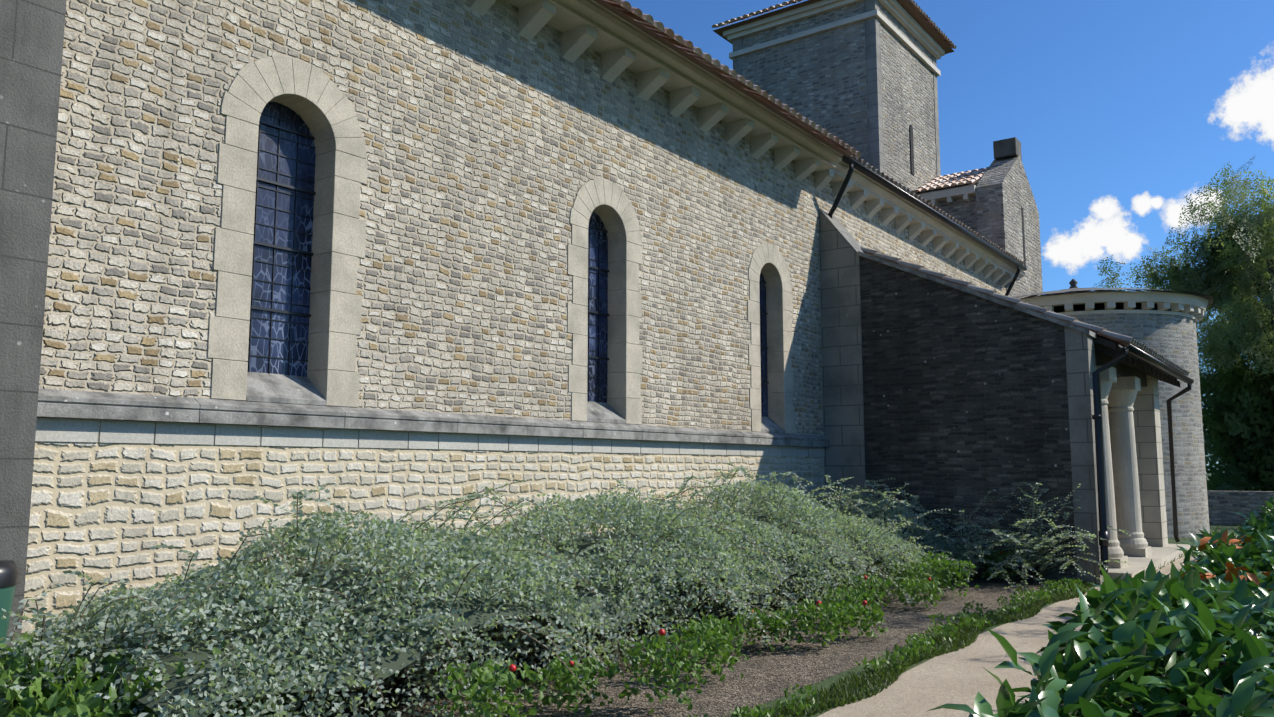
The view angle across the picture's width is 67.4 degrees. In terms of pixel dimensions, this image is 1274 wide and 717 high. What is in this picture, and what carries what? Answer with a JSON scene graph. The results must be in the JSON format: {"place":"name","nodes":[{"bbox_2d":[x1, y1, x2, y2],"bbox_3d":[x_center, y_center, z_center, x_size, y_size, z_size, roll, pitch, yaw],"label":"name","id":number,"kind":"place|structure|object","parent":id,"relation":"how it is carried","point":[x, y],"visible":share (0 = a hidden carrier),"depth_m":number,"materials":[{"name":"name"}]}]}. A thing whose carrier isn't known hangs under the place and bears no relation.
{"place":"outdoors","nodes":[
{"label":"outdoors","id":0,"kind":"place"},
{"bbox_2d":[0,585,15,651],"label":"trash can","id":1,"kind":"object","parent":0,"point":[6,597],"visible":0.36,"depth_m":5.72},
{"bbox_2d":[0,560,19,587],"bbox_3d":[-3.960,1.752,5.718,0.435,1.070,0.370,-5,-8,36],"label":"trash can lid","id":2,"kind":"object","parent":1,"relation":"on","point":[9,572],"visible":0.96,"depth_m":5.73,"materials":[{"name":"grey metal"}]},
{"bbox_2d":[0,461,1130,716],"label":"shrub","id":3,"kind":"object","parent":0,"point":[328,533],"depth_m":6.75,"materials":[{"name":"green plant"}]},
{"bbox_2d":[139,571,1053,716],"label":"bed ground","id":4,"kind":"structure","parent":0,"point":[768,675],"depth_m":7.76,"materials":[{"name":"brown soil"}]},
{"bbox_2d":[0,0,65,648],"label":"pilaster","id":5,"kind":"object","parent":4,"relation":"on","point":[31,41],"visible":1,"depth_m":6.06,"materials":[{"name":"grey stone"}]},
{"bbox_2d":[0,628,307,716],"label":"leafy plants","id":6,"kind":"object","parent":4,"relation":"on","point":[28,702],"visible":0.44,"depth_m":5.02,"materials":[{"name":"green plant"}]},
{"bbox_2d":[434,547,1019,716],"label":"flowering plants","id":7,"kind":"object","parent":4,"relation":"on","point":[837,611],"visible":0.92,"depth_m":7.20,"materials":[{"name":"green plant"}]},
{"bbox_2d":[687,578,1083,716],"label":"weed leaves","id":8,"kind":"object","parent":4,"relation":"on","point":[946,628],"visible":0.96,"depth_m":8.72,"materials":[{"name":"green plant"}]},
{"bbox_2d":[508,551,1001,671],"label":"red flowers","id":9,"kind":"object","parent":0,"point":[661,632],"visible":0.77,"depth_m":6.40,"materials":[{"name":"red plant"}]},
{"bbox_2d":[777,586,1096,716],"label":"grass edge","id":10,"kind":"object","parent":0,"point":[909,668],"depth_m":7.91,"materials":[{"name":"green plant"}]},
{"bbox_2d":[721,545,1195,716],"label":"grass","id":11,"kind":"structure","parent":10,"relation":"on","point":[968,635],"depth_m":7.58,"materials":[{"name":"green plant"}]},
{"bbox_2d":[624,0,1273,472],"label":"sky","id":12,"kind":"structure","parent":0,"point":[1119,111],"materials":[{"name":"blue"}]},
{"bbox_2d":[741,473,1260,715],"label":"terrain","id":13,"kind":"structure","parent":0,"point":[828,682],"depth_m":7.78,"materials":[{"name":"green plant"}]},
{"bbox_2d":[21,417,824,644],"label":"nave wall","id":14,"kind":"structure","parent":13,"relation":"on","point":[114,512],"depth_m":7.48,"materials":[{"name":"beige stone"}]},
{"bbox_2d":[35,418,824,456],"bbox_3d":[-0.467,1.007,11.050,0.012,0.156,12.048,-5,-8,36],"label":"stone ledge","id":15,"kind":"object","parent":14,"relation":"attached to","point":[69,430],"visible":0.94,"depth_m":8.31,"materials":[{"name":"stone"}]},
{"bbox_2d":[37,388,828,446],"bbox_3d":[-0.431,0.829,11.044,0.100,0.190,12.054,-5,-8,36],"label":"string course","id":16,"kind":"object","parent":14,"relation":"attached to","point":[54,403],"visible":0.94,"depth_m":8.24,"materials":[{"name":"grey stone"}]},
{"bbox_2d":[39,0,1005,435],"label":"nave wall","id":17,"kind":"structure","parent":16,"relation":"on","point":[493,140],"depth_m":9.38,"materials":[{"name":"beige stone"}]},
{"bbox_2d":[207,55,795,433],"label":"window frames","id":18,"kind":"structure","parent":17,"relation":"in","point":[315,99],"depth_m":8.42,"materials":[{"name":"beige stone"}]},
{"bbox_2d":[248,103,768,416],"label":"window bars","id":19,"kind":"object","parent":18,"relation":"in","point":[296,188],"depth_m":8.28,"materials":[{"name":"black metal"}]},
{"bbox_2d":[246,371,784,432],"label":"window sills","id":20,"kind":"structure","parent":17,"relation":"in","point":[276,388],"depth_m":8.06,"materials":[{"name":"grey stone"}]},
{"bbox_2d":[505,0,1025,280],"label":"cornice","id":21,"kind":"structure","parent":17,"relation":"on","point":[615,31],"depth_m":13.19,"materials":[{"name":"beige stone"}]},
{"bbox_2d":[595,0,857,160],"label":"roof tiles","id":22,"kind":"object","parent":21,"relation":"on","point":[662,40],"visible":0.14,"depth_m":12.40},
{"bbox_2d":[469,0,1012,287],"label":"corbels","id":23,"kind":"object","parent":21,"relation":"attached to","point":[536,17],"visible":0.96,"depth_m":13.38,"materials":[{"name":"beige stone"}]},
{"bbox_2d":[603,0,1023,264],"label":"roof tile covers","id":24,"kind":"object","parent":21,"relation":"on","point":[648,21],"visible":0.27,"depth_m":13.11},
{"bbox_2d":[828,156,1026,295],"bbox_3d":[6.654,-1.724,20.570,0.530,2.340,11.480,-5,-8,36],"label":"gutter and pipes","id":25,"kind":"object","parent":21,"relation":"attached to","point":[861,168],"visible":0.77,"depth_m":18.60,"materials":[{"name":"black metal"}]},
{"bbox_2d":[742,1,936,193],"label":"tower","id":26,"kind":"structure","parent":13,"relation":"on","point":[819,79],"depth_m":26.66,"materials":[{"name":"grey stone"}]},
{"bbox_2d":[723,0,944,76],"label":"tower cornice","id":27,"kind":"structure","parent":26,"relation":"attached to","point":[910,24],"depth_m":27.18,"materials":[{"name":"beige stone"}]},
{"bbox_2d":[713,0,954,53],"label":"roof eave","id":28,"kind":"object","parent":27,"relation":"on","point":[924,24],"depth_m":27.61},
{"bbox_2d":[712,0,955,48],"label":"roof tiles","id":29,"kind":"object","parent":28,"relation":"on","point":[931,23],"visible":0.67,"depth_m":27.67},
{"bbox_2d":[733,0,940,175],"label":"corner quoins","id":30,"kind":"object","parent":26,"relation":"attached to","point":[874,95],"visible":0.34,"depth_m":25.59,"materials":[{"name":"beige stone"}]},
{"bbox_2d":[909,125,1025,266],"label":"dark openings","id":31,"kind":"object","parent":26,"relation":"attached to","point":[911,149],"visible":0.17,"depth_m":27.19,"materials":[{"name":"black"}]},
{"bbox_2d":[819,209,867,565],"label":"buttress","id":32,"kind":"structure","parent":13,"relation":"on","point":[842,371],"depth_m":15.84,"materials":[{"name":"grey stone"}]},
{"bbox_2d":[860,256,1076,582],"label":"lean to west wall","id":33,"kind":"structure","parent":13,"relation":"on","point":[965,399],"depth_m":14.59,"materials":[{"name":"grey stone"}]},
{"bbox_2d":[858,251,1096,337],"bbox_3d":[5.202,-1.036,14.912,3.454,1.690,0.530,-5,-8,36],"label":"lean to coping","id":34,"kind":"object","parent":33,"relation":"on","point":[1001,302],"visible":0.69,"depth_m":14.54,"materials":[{"name":"grey stone"}]},
{"bbox_2d":[860,246,1188,375],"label":"porch tiles","id":35,"kind":"object","parent":33,"relation":"on","point":[1106,333],"visible":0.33,"depth_m":14.99,"materials":[{"name":"tile"}]},
{"bbox_2d":[1064,326,1103,584],"bbox_3d":[6.443,1.360,13.721,0.300,3.660,0.465,-5,-8,36],"label":"corner pilaster","id":36,"kind":"object","parent":33,"relation":"attached to","point":[1080,357],"visible":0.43,"depth_m":13.54,"materials":[{"name":"grey stone"}]},
{"bbox_2d":[926,155,1042,298],"bbox_3d":[9.944,-0.521,27.639,2.620,10.550,3.850,-5,-8,36],"label":"transept","id":37,"kind":"object","parent":13,"relation":"on","point":[990,210],"visible":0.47,"depth_m":26.57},
{"bbox_2d":[917,185,975,205],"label":"corbelled cornice","id":38,"kind":"structure","parent":37,"relation":"attached to","point":[949,195],"depth_m":26.55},
{"bbox_2d":[916,177,980,193],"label":"arm base tiles","id":39,"kind":"object","parent":37,"relation":"on","point":[974,182],"visible":0.2,"depth_m":26.74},
{"bbox_2d":[913,167,987,192],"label":"tile covers","id":40,"kind":"object","parent":37,"relation":"on","point":[958,178],"visible":0.83,"depth_m":27.25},
{"bbox_2d":[993,137,1021,159],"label":"gable apex block","id":41,"kind":"structure","parent":37,"relation":"attached to","point":[1007,148],"depth_m":27.45,"materials":[{"name":"grey stone"}]},
{"bbox_2d":[817,534,1236,716],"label":"footpath","id":42,"kind":"structure","parent":13,"relation":"on","point":[961,676],"depth_m":7.47,"materials":[{"name":"beige concrete"}]},
{"bbox_2d":[928,496,1273,716],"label":"laurel hedge","id":43,"kind":"object","parent":13,"relation":"on","point":[1186,630],"depth_m":3.08,"materials":[{"name":"green plant"}]},
{"bbox_2d":[1181,529,1271,590],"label":"orange hedge leaves","id":44,"kind":"object","parent":43,"relation":"on","point":[1229,565],"visible":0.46,"depth_m":5.29,"materials":[{"name":"orange plant"}]},
{"bbox_2d":[1066,313,1209,537],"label":"apse","id":45,"kind":"structure","parent":13,"relation":"on","point":[1172,338],"depth_m":22.62,"materials":[{"name":"stone"}]},
{"bbox_2d":[1013,288,1213,312],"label":"apse roof","id":46,"kind":"structure","parent":45,"relation":"on","point":[1097,306],"depth_m":24.10,"materials":[{"name":"grey stone"}]},
{"bbox_2d":[1069,279,1077,288],"bbox_3d":[11.630,-1.953,25.457,0.209,0.340,0.220,-5,-8,36],"label":"roof finial","id":47,"kind":"object","parent":46,"relation":"on","point":[1073,283],"visible":0.75,"depth_m":25.39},
{"bbox_2d":[1021,291,1207,322],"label":"cornice","id":48,"kind":"structure","parent":45,"relation":"attached to","point":[1194,307],"depth_m":22.63,"materials":[{"name":"beige stone"}]},
{"bbox_2d":[1200,256,1273,490],"bbox_3d":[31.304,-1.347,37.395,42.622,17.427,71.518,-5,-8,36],"label":"tree","id":49,"kind":"object","parent":13,"relation":"on","point":[1252,458],"depth_m":32.27,"materials":[{"name":"green plant"}]},
{"bbox_2d":[1093,156,1273,474],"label":"tree leaves","id":50,"kind":"object","parent":49,"relation":"attached to","point":[1222,277],"visible":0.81,"depth_m":31.18,"materials":[{"name":"green plant"}]},
{"bbox_2d":[1207,491,1273,524],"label":"boundary wall","id":51,"kind":"structure","parent":13,"relation":"on","point":[1223,506],"depth_m":27.25,"materials":[{"name":"grey brick"}]},
{"bbox_2d":[1096,334,1127,346],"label":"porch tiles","id":52,"kind":"object","parent":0,"point":[1122,344],"visible":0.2,"depth_m":14.10,"materials":[{"name":"tile"}]},
{"bbox_2d":[1094,336,1176,379],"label":"porch roof deck","id":53,"kind":"structure","parent":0,"point":[1107,343],"depth_m":13.97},
{"bbox_2d":[1107,375,1167,546],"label":"porch end wall","id":54,"kind":"structure","parent":0,"point":[1147,422],"depth_m":18.11,"materials":[{"name":"grey stone"}]},
{"bbox_2d":[1094,342,1180,387],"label":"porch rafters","id":55,"kind":"object","parent":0,"point":[1128,366],"visible":0.29,"depth_m":15.86,"materials":[{"name":"wood"}]},
{"bbox_2d":[1092,343,1193,575],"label":"porch gutter pipes","id":56,"kind":"object","parent":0,"point":[1097,415],"visible":0.92,"depth_m":13.38,"materials":[{"name":"black metal"}]},
{"bbox_2d":[1107,544,1189,580],"bbox_3d":[7.003,3.523,17.201,4.450,0.150,6.300,-5,-8,36],"label":"porch step","id":57,"kind":"object","parent":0,"point":[1158,557],"visible":0.14,"depth_m":15.43,"materials":[{"name":"grey stone"}]},
{"bbox_2d":[1096,365,1151,568],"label":"porch columns","id":58,"kind":"structure","parent":57,"relation":"on","point":[1122,491],"depth_m":16.14,"materials":[{"name":"beige stone"}]}
]}

